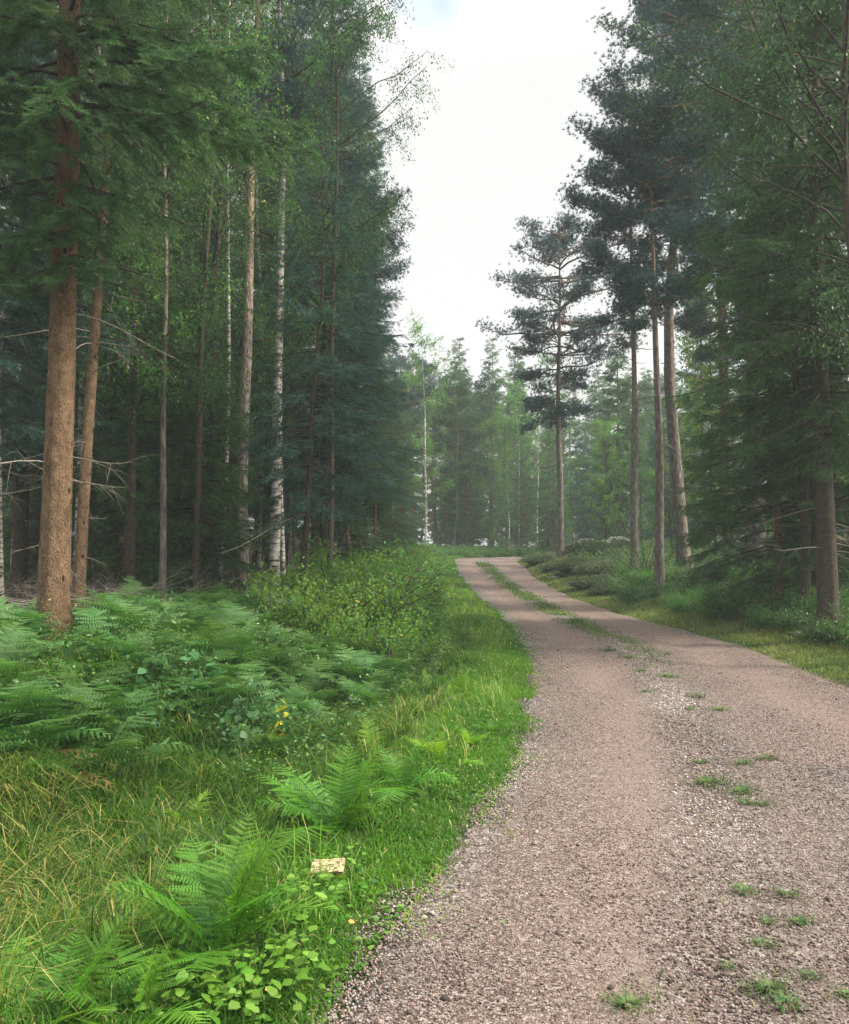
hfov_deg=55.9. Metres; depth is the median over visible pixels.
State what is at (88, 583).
leaf litter
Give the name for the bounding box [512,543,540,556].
shrub
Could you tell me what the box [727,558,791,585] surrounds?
bilberry shrub
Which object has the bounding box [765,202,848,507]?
rowan tree
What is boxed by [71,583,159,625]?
bracken
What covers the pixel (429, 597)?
shrub
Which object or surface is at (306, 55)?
rowan tree
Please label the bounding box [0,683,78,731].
bracken
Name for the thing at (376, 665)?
bracken
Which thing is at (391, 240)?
pine tree
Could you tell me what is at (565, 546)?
heather bush
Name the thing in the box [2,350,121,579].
spruce tree
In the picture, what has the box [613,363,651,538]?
spruce tree
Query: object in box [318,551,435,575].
shrub
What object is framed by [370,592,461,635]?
shrub
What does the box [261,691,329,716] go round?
bracken
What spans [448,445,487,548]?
spruce tree
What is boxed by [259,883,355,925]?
fern
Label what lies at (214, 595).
bracken
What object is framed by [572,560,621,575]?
heather bush
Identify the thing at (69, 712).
bracken
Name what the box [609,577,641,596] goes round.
bilberry shrub
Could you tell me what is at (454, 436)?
spruce tree
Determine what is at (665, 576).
bilberry shrub
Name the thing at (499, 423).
birch tree
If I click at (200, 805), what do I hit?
fern
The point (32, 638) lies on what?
bracken
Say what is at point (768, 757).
grass tuft
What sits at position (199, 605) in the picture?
bracken
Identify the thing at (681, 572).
bilberry shrub
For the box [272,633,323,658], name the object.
bracken
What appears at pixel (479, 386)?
pine tree
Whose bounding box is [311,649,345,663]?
bracken
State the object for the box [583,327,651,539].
spruce tree
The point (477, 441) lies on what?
pine tree
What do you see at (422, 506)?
birch tree
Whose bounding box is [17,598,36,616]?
bracken
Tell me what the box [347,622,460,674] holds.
shrub
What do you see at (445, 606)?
shrub
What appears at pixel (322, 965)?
herb plant
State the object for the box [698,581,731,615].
bilberry shrub
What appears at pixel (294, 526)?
rowan tree
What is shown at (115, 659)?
bracken
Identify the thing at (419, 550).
shrub
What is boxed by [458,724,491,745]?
fern
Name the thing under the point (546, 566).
heather bush
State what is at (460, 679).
fern
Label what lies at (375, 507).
spruce tree
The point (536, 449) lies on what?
birch tree
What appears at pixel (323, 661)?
bracken
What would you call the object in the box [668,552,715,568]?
bilberry shrub
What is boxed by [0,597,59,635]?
bracken
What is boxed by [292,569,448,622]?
shrub
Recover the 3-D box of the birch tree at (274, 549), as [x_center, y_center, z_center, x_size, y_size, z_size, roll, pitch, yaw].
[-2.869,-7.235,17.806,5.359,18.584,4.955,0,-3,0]
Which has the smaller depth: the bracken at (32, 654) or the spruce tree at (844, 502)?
the bracken at (32, 654)
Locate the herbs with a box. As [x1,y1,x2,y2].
[23,686,532,1023]
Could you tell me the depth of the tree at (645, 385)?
64.94 m
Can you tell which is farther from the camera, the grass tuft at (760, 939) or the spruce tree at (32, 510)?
the spruce tree at (32, 510)
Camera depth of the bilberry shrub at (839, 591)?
14.31 m
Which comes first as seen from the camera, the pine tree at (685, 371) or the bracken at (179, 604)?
the bracken at (179, 604)
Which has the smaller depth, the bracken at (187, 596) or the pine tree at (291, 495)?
the bracken at (187, 596)
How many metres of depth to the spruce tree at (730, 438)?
77.95 m
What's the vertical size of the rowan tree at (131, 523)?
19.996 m
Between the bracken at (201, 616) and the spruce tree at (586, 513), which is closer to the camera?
the bracken at (201, 616)
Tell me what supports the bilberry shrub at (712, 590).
on the ground at (354, 836)
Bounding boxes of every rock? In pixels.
[608,536,628,540]
[790,630,803,636]
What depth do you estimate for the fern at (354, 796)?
4.51 m
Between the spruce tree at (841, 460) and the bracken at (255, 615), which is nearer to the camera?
the bracken at (255, 615)
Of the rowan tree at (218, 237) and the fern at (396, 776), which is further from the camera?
the rowan tree at (218, 237)
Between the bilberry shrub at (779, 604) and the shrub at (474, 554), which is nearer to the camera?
the bilberry shrub at (779, 604)
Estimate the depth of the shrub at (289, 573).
15.71 m
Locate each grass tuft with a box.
[563,968,673,1021]
[592,646,619,651]
[617,652,638,658]
[643,671,689,678]
[667,769,745,793]
[674,690,709,699]
[685,756,710,763]
[703,702,730,712]
[709,945,809,1022]
[716,775,770,808]
[721,960,735,976]
[724,880,778,903]
[727,755,755,769]
[732,796,755,805]
[742,932,782,953]
[747,798,784,806]
[749,752,788,763]
[751,987,816,1020]
[756,909,784,927]
[759,882,814,899]
[778,906,834,938]
[787,962,831,983]
[819,981,848,1011]
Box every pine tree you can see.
[194,0,328,595]
[201,0,386,573]
[258,52,412,561]
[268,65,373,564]
[340,163,415,390]
[373,383,426,522]
[376,355,420,534]
[384,355,446,542]
[389,349,437,455]
[409,355,458,544]
[427,376,495,547]
[440,393,497,545]
[445,369,513,544]
[475,389,504,545]
[476,208,642,557]
[554,66,695,571]
[561,41,734,587]
[586,0,795,559]
[592,0,756,571]
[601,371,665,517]
[602,0,848,608]
[606,0,847,567]
[640,375,680,452]
[681,368,719,512]
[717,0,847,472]
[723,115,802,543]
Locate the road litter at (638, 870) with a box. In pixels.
[350,638,848,1023]
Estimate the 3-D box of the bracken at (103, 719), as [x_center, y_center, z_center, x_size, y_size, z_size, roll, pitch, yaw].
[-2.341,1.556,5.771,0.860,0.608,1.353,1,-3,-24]
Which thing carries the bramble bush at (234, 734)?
on the ground at (354, 836)
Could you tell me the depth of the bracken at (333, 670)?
8.67 m
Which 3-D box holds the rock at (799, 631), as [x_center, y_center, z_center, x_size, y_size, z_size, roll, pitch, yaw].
[6.337,2.052,13.526,0.322,0.118,0.477,-1,-3,22]
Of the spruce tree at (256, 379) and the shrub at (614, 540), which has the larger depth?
the shrub at (614, 540)
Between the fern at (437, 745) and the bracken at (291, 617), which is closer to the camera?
the fern at (437, 745)
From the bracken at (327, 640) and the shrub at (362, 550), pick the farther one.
the shrub at (362, 550)
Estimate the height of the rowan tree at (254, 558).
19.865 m
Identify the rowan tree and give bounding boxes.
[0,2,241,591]
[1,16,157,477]
[11,0,295,593]
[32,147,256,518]
[49,0,279,600]
[78,0,308,594]
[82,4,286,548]
[83,0,338,589]
[124,218,242,512]
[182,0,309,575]
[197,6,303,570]
[222,289,356,571]
[241,38,388,575]
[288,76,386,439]
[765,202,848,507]
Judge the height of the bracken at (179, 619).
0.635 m
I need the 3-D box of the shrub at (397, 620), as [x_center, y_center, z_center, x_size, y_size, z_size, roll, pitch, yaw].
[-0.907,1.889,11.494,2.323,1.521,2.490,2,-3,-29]
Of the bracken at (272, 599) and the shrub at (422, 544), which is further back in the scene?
the shrub at (422, 544)
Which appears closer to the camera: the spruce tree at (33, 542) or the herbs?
the herbs
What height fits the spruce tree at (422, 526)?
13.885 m
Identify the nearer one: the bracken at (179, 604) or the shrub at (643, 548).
the bracken at (179, 604)
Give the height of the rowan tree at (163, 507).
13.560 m
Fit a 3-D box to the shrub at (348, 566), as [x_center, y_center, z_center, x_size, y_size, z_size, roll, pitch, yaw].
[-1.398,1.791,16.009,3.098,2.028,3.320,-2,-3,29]
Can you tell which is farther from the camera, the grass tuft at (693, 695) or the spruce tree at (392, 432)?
the spruce tree at (392, 432)
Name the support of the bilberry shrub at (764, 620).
on the ground at (354, 836)
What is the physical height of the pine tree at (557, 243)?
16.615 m
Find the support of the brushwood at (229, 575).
on the ground at (354, 836)
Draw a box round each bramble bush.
[57,620,236,699]
[105,654,278,739]
[124,683,271,774]
[172,675,295,740]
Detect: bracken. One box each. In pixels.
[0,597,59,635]
[0,603,33,621]
[0,610,57,638]
[0,611,50,627]
[0,614,50,690]
[0,620,29,640]
[0,624,51,670]
[0,643,43,672]
[0,670,57,702]
[0,672,116,758]
[0,677,119,794]
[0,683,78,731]
[0,690,119,773]
[0,710,198,799]
[1,634,59,673]
[4,645,62,663]
[10,612,51,639]
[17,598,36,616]
[39,640,123,669]
[43,703,99,738]
[46,654,148,681]
[46,686,160,755]
[48,677,159,725]
[49,656,132,694]
[58,622,125,641]
[58,626,202,661]
[59,631,164,688]
[59,700,135,729]
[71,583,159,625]
[71,607,91,628]
[72,609,95,625]
[73,606,157,646]
[77,685,166,732]
[82,651,174,684]
[85,645,186,695]
[94,599,187,639]
[94,629,188,675]
[101,617,182,649]
[109,575,163,602]
[111,592,152,609]
[125,620,177,639]
[130,596,235,624]
[139,652,243,708]
[143,595,201,625]
[144,597,217,637]
[145,620,260,670]
[147,647,221,677]
[150,636,216,662]
[154,673,264,736]
[155,646,238,685]
[162,592,202,607]
[166,671,245,706]
[170,593,226,622]
[171,600,219,629]
[178,618,272,651]
[185,582,235,599]
[186,601,219,613]
[188,593,239,606]
[189,590,232,615]
[190,593,228,609]
[190,613,263,644]
[190,660,275,703]
[196,601,285,632]
[200,654,240,703]
[202,631,300,674]
[205,660,293,686]
[211,634,293,665]
[214,643,286,677]
[215,583,265,618]
[218,699,310,760]
[222,587,263,613]
[228,609,274,636]
[233,611,279,651]
[235,663,327,726]
[244,644,316,679]
[250,589,312,611]
[250,684,306,720]
[255,620,293,646]
[258,600,299,628]
[260,621,319,646]
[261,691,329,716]
[262,658,364,702]
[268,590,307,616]
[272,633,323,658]
[281,658,353,686]
[285,702,369,739]
[286,633,358,653]
[293,656,367,689]
[294,628,352,650]
[297,642,353,659]
[302,659,365,685]
[306,657,376,672]
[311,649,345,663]
[312,671,394,711]
[326,664,369,688]
[332,644,395,694]
[332,655,396,670]
[332,668,412,704]
[339,649,409,695]
[349,656,412,690]
[385,658,422,687]
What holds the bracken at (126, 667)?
on the ground at (354, 836)
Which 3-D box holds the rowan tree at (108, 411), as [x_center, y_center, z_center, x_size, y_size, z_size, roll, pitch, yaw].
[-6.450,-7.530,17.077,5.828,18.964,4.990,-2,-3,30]
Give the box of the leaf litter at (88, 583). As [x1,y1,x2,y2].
[4,560,296,607]
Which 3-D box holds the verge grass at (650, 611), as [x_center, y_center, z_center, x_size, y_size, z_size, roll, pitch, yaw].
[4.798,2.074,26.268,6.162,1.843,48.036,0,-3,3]
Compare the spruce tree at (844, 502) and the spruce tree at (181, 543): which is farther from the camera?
the spruce tree at (181, 543)
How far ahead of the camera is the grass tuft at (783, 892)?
3.67 m
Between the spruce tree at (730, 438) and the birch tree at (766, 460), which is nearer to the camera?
the birch tree at (766, 460)
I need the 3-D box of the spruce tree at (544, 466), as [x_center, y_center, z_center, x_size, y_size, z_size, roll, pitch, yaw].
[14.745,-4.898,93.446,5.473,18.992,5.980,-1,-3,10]
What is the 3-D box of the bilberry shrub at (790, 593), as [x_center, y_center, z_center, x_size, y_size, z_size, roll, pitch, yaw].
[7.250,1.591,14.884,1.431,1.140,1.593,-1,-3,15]
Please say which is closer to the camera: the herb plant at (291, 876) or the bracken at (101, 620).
the herb plant at (291, 876)
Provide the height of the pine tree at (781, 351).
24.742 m
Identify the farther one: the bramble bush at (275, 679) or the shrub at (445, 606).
the shrub at (445, 606)
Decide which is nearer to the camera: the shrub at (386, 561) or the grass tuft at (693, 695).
the grass tuft at (693, 695)
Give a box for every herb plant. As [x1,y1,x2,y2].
[131,955,227,1014]
[152,981,235,1023]
[175,950,264,1015]
[194,977,276,1023]
[200,942,295,997]
[219,951,318,1014]
[232,931,296,968]
[246,925,335,985]
[256,906,308,942]
[270,873,343,920]
[287,864,340,898]
[313,846,365,875]
[328,876,374,908]
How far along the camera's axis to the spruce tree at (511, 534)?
76.44 m
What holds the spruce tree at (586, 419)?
on the ground at (354, 836)
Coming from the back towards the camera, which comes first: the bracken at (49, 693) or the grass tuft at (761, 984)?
the bracken at (49, 693)
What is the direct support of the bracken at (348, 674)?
on the ground at (354, 836)
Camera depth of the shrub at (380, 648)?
10.77 m
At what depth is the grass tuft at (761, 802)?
4.96 m
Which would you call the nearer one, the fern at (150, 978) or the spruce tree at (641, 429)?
the fern at (150, 978)
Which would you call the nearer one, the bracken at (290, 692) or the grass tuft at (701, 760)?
the grass tuft at (701, 760)
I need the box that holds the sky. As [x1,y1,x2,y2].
[1,0,848,546]
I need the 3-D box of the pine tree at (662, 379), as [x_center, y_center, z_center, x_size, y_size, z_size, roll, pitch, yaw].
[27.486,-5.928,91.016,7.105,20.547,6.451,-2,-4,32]
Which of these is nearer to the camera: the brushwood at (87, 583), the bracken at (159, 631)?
the bracken at (159, 631)
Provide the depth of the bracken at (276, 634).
10.05 m
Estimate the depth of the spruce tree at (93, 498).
24.92 m
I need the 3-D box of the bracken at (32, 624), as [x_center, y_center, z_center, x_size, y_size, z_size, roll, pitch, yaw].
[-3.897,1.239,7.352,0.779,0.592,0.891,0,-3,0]
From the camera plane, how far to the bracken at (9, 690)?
5.53 m
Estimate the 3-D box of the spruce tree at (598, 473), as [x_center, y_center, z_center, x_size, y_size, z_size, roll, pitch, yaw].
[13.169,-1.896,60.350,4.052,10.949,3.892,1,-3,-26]
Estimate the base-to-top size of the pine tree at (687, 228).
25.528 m
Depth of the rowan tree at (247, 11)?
22.94 m
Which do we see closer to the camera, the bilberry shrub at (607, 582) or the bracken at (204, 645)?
the bracken at (204, 645)
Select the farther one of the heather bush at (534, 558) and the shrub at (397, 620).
the heather bush at (534, 558)
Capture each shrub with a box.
[230,553,408,639]
[237,521,412,601]
[266,557,402,597]
[273,558,435,635]
[276,551,447,601]
[284,535,407,580]
[285,560,406,640]
[285,591,435,660]
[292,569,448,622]
[296,550,429,583]
[302,605,440,668]
[315,539,410,564]
[317,564,453,625]
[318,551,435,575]
[327,569,456,621]
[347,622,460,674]
[367,576,458,642]
[369,546,447,596]
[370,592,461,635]
[372,538,437,564]
[381,538,432,575]
[393,548,431,574]
[409,538,431,551]
[413,556,448,604]
[419,572,458,615]
[443,544,470,555]
[460,545,479,553]
[463,545,484,557]
[474,543,502,557]
[495,548,513,556]
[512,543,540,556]
[571,508,629,551]
[585,490,705,570]
[590,574,635,587]
[606,575,632,594]
[608,575,671,603]
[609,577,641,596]
[610,553,668,582]
[615,574,682,604]
[621,551,681,587]
[628,576,677,599]
[635,579,658,596]
[643,566,682,579]
[652,582,708,610]
[664,584,716,615]
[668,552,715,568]
[671,567,697,578]
[679,569,718,585]
[688,572,753,620]
[691,574,767,617]
[697,564,728,581]
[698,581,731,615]
[701,580,756,620]
[709,583,764,599]
[720,556,791,585]
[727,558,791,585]
[734,581,796,625]
[739,581,811,632]
[750,579,814,614]
[769,607,815,631]
[777,581,816,605]
[783,582,848,619]
[791,607,848,647]
[794,573,848,607]
[797,586,847,618]
[804,595,848,643]
[833,610,848,646]
[840,600,848,626]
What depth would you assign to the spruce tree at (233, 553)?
22.56 m
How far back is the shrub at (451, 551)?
50.61 m
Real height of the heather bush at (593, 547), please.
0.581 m
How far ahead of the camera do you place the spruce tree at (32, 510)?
19.73 m
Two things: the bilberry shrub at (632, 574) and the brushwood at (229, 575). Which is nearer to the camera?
the brushwood at (229, 575)
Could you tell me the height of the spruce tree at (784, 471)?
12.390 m
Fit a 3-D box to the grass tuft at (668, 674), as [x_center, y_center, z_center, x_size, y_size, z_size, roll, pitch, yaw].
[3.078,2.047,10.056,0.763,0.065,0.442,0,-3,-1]
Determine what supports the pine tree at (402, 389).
on the ground at (354, 836)
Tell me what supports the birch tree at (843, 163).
on the ground at (354, 836)
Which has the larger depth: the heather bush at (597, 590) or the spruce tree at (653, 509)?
the spruce tree at (653, 509)
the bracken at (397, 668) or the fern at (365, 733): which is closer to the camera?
the fern at (365, 733)
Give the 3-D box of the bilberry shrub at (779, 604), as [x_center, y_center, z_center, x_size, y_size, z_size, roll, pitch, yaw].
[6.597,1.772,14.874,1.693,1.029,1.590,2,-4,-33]
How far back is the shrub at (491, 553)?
50.80 m
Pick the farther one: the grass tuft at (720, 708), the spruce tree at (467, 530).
the spruce tree at (467, 530)
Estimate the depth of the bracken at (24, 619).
7.92 m
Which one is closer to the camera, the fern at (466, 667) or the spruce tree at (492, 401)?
the fern at (466, 667)
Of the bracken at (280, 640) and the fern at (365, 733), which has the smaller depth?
the fern at (365, 733)
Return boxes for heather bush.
[519,551,555,564]
[537,560,559,571]
[549,555,603,573]
[553,542,573,553]
[566,538,605,551]
[566,573,618,589]
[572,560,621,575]
[586,542,628,553]
[587,584,612,596]
[601,547,645,558]
[604,538,629,545]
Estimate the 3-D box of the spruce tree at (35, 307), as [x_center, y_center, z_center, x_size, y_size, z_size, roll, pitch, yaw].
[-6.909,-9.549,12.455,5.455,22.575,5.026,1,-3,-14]
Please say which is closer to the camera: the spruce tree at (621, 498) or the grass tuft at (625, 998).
the grass tuft at (625, 998)
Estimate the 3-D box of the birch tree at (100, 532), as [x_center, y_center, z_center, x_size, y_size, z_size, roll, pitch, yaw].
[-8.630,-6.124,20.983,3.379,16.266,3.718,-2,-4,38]
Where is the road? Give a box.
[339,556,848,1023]
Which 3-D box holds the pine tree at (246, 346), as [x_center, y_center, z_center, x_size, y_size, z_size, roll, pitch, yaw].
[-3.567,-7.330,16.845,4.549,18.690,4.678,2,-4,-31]
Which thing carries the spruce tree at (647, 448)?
on the ground at (354, 836)
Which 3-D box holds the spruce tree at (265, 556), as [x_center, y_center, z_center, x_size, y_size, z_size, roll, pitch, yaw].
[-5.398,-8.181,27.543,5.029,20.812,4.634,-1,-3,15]
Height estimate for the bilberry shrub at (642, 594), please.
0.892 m
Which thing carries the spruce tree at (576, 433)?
on the ground at (354, 836)
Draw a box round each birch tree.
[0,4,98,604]
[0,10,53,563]
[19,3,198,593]
[96,372,127,581]
[145,0,321,587]
[177,0,414,586]
[204,0,334,575]
[215,0,362,589]
[242,0,453,568]
[397,309,462,542]
[407,398,466,546]
[410,398,451,544]
[427,417,453,542]
[467,411,520,543]
[481,379,517,528]
[482,400,528,549]
[489,372,545,543]
[503,344,575,552]
[510,423,546,541]
[518,405,575,538]
[529,432,552,541]
[541,421,587,504]
[549,450,595,541]
[564,378,601,472]
[579,349,631,491]
[579,415,630,539]
[594,0,848,414]
[619,444,664,543]
[621,430,654,540]
[638,384,709,548]
[659,282,764,544]
[734,369,797,535]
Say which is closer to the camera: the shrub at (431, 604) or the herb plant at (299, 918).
the herb plant at (299, 918)
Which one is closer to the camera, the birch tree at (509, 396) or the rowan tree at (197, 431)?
the rowan tree at (197, 431)
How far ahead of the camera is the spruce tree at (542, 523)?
56.86 m
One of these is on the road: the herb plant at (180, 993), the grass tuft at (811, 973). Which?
the grass tuft at (811, 973)
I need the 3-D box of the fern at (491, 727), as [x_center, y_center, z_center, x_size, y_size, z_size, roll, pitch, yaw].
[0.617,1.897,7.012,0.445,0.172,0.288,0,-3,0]
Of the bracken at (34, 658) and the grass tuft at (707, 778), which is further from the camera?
the bracken at (34, 658)
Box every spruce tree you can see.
[0,0,232,612]
[0,0,327,643]
[0,2,159,533]
[0,6,138,591]
[0,178,36,563]
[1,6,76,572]
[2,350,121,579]
[2,414,73,584]
[14,0,283,593]
[29,246,220,598]
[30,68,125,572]
[36,69,190,586]
[101,264,281,597]
[119,364,234,576]
[127,26,263,586]
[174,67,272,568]
[175,301,260,575]
[223,0,319,570]
[223,135,400,593]
[224,291,259,557]
[230,0,408,562]
[249,487,300,566]
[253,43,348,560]
[297,419,336,554]
[299,45,422,549]
[301,301,407,569]
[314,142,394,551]
[341,351,417,565]
[350,247,411,543]
[362,363,428,553]
[369,354,410,533]
[370,387,428,550]
[393,390,432,544]
[419,402,449,544]
[427,337,486,546]
[430,460,458,548]
[434,358,471,544]
[439,370,492,546]
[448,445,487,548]
[462,337,521,545]
[477,456,513,551]
[489,342,548,546]
[495,355,536,545]
[499,382,541,545]
[509,451,541,551]
[524,426,569,551]
[531,387,577,553]
[536,393,566,546]
[550,367,589,542]
[567,428,607,542]
[573,364,623,536]
[573,389,609,538]
[577,415,626,539]
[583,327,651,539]
[592,380,616,511]
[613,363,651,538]
[628,367,667,540]
[639,383,695,539]
[639,402,664,540]
[646,438,673,539]
[653,368,693,532]
[661,0,848,640]
[662,266,739,545]
[665,349,789,592]
[683,369,713,538]
[684,73,848,603]
[702,366,745,538]
[725,1,848,573]
[742,316,848,592]
[745,278,807,535]
[792,313,848,536]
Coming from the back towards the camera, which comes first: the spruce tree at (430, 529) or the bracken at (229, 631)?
the spruce tree at (430, 529)
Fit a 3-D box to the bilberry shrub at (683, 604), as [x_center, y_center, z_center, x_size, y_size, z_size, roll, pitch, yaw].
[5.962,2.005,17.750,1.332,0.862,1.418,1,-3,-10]
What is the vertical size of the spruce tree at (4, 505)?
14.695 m
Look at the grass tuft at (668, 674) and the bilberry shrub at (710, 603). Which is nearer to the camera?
the grass tuft at (668, 674)
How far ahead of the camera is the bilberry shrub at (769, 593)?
14.95 m
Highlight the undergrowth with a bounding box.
[0,536,848,810]
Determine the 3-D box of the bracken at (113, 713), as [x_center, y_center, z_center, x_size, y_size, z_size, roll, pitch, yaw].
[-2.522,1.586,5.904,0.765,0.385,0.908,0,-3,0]
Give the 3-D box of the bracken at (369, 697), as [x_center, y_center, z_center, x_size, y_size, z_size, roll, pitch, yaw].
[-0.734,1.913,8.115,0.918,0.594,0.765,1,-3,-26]
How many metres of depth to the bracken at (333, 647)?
9.99 m
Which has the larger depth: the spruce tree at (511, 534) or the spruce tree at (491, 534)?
the spruce tree at (511, 534)
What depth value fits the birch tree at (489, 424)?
56.50 m
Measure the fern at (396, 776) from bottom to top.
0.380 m
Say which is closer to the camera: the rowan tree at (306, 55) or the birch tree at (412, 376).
the rowan tree at (306, 55)
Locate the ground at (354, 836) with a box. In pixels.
[0,534,848,1023]
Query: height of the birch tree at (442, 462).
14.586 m
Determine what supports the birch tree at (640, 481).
on the ground at (354, 836)
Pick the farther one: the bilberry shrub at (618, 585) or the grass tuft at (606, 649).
the bilberry shrub at (618, 585)
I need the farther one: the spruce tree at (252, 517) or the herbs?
the spruce tree at (252, 517)
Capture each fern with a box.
[0,899,146,1023]
[30,937,210,1023]
[100,814,338,984]
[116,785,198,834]
[142,789,216,836]
[241,740,393,861]
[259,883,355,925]
[332,718,411,761]
[362,734,459,807]
[401,720,485,765]
[403,670,430,686]
[443,669,482,697]
[452,659,482,671]
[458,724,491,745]
[470,719,515,731]
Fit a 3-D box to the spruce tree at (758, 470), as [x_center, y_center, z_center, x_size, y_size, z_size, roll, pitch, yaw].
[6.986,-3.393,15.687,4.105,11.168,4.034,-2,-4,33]
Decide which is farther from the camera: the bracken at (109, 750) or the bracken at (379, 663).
the bracken at (379, 663)
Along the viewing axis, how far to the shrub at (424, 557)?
30.14 m
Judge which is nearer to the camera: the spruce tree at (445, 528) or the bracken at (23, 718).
the bracken at (23, 718)
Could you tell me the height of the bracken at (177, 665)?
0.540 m
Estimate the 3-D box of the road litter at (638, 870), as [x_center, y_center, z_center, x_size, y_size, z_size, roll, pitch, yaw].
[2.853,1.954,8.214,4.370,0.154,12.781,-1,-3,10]
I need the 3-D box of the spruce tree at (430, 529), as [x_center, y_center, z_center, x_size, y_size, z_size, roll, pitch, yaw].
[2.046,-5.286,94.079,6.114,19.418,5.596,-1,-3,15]
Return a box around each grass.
[0,609,482,1023]
[1,555,576,1023]
[473,551,848,1022]
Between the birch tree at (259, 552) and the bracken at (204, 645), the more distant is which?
the birch tree at (259, 552)
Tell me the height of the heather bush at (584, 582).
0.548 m
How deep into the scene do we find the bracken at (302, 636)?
10.21 m
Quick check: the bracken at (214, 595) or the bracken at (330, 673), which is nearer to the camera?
the bracken at (330, 673)
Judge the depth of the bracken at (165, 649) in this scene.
7.38 m
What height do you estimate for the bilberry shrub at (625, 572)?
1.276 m
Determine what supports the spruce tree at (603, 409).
on the ground at (354, 836)
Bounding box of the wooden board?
[311,858,344,875]
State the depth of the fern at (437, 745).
6.04 m
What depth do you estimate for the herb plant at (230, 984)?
2.65 m
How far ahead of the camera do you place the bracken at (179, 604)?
9.40 m
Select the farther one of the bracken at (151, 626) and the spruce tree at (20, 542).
the spruce tree at (20, 542)
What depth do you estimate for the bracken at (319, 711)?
7.26 m
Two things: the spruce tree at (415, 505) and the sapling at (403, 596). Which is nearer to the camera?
the sapling at (403, 596)
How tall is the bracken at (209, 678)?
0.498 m
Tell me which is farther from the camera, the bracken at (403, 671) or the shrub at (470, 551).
the shrub at (470, 551)
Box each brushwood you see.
[0,557,180,608]
[0,580,137,613]
[5,563,291,607]
[6,560,154,593]
[8,564,194,618]
[21,545,262,602]
[87,562,271,594]
[175,550,286,592]
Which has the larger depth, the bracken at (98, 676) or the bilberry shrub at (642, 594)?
the bilberry shrub at (642, 594)
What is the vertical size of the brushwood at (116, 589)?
1.066 m
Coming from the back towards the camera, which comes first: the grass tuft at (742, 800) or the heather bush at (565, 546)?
the heather bush at (565, 546)
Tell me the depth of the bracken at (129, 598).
10.43 m
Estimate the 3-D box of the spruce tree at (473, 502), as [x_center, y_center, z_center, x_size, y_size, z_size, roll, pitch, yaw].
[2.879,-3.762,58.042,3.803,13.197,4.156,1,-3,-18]
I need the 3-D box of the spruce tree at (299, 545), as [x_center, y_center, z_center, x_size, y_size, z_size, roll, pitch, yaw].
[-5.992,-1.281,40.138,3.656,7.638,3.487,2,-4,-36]
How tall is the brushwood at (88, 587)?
1.370 m
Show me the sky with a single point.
(496, 152)
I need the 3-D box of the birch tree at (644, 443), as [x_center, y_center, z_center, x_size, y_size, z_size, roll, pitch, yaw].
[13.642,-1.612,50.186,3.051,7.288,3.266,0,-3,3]
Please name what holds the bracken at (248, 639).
on the ground at (354, 836)
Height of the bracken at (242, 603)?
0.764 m
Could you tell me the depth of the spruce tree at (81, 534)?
11.62 m
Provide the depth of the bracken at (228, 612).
10.18 m
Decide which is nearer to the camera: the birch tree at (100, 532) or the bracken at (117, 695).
the bracken at (117, 695)
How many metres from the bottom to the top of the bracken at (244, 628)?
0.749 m
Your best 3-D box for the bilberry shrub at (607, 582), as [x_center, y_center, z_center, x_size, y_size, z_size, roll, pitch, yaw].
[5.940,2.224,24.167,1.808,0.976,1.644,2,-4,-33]
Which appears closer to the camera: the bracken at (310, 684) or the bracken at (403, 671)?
the bracken at (310, 684)
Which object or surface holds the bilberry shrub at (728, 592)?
on the ground at (354, 836)
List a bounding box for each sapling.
[249,698,288,754]
[334,532,454,663]
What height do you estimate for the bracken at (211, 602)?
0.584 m
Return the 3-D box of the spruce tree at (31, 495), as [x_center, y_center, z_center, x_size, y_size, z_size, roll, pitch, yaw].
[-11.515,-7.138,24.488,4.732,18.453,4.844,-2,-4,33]
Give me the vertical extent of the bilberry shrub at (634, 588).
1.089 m
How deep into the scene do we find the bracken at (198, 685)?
6.90 m
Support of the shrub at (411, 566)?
on the ground at (354, 836)
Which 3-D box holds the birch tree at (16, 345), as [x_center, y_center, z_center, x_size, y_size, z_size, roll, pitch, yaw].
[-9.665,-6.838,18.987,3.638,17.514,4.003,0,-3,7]
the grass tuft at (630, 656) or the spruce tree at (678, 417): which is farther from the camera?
the spruce tree at (678, 417)
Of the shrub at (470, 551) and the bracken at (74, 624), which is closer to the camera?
the bracken at (74, 624)
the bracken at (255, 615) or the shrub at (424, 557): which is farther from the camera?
the shrub at (424, 557)
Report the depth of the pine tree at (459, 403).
55.06 m
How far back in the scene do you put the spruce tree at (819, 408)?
13.03 m
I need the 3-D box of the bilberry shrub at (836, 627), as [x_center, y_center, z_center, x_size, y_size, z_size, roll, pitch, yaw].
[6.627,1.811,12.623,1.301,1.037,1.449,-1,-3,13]
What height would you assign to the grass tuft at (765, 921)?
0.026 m
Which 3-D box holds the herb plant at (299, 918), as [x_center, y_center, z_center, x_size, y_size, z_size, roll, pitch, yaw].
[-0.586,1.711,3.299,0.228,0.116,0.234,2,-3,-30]
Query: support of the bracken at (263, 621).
on the ground at (354, 836)
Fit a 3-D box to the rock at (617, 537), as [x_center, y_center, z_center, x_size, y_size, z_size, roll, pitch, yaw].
[9.781,1.669,39.980,1.795,0.926,1.840,0,-3,-5]

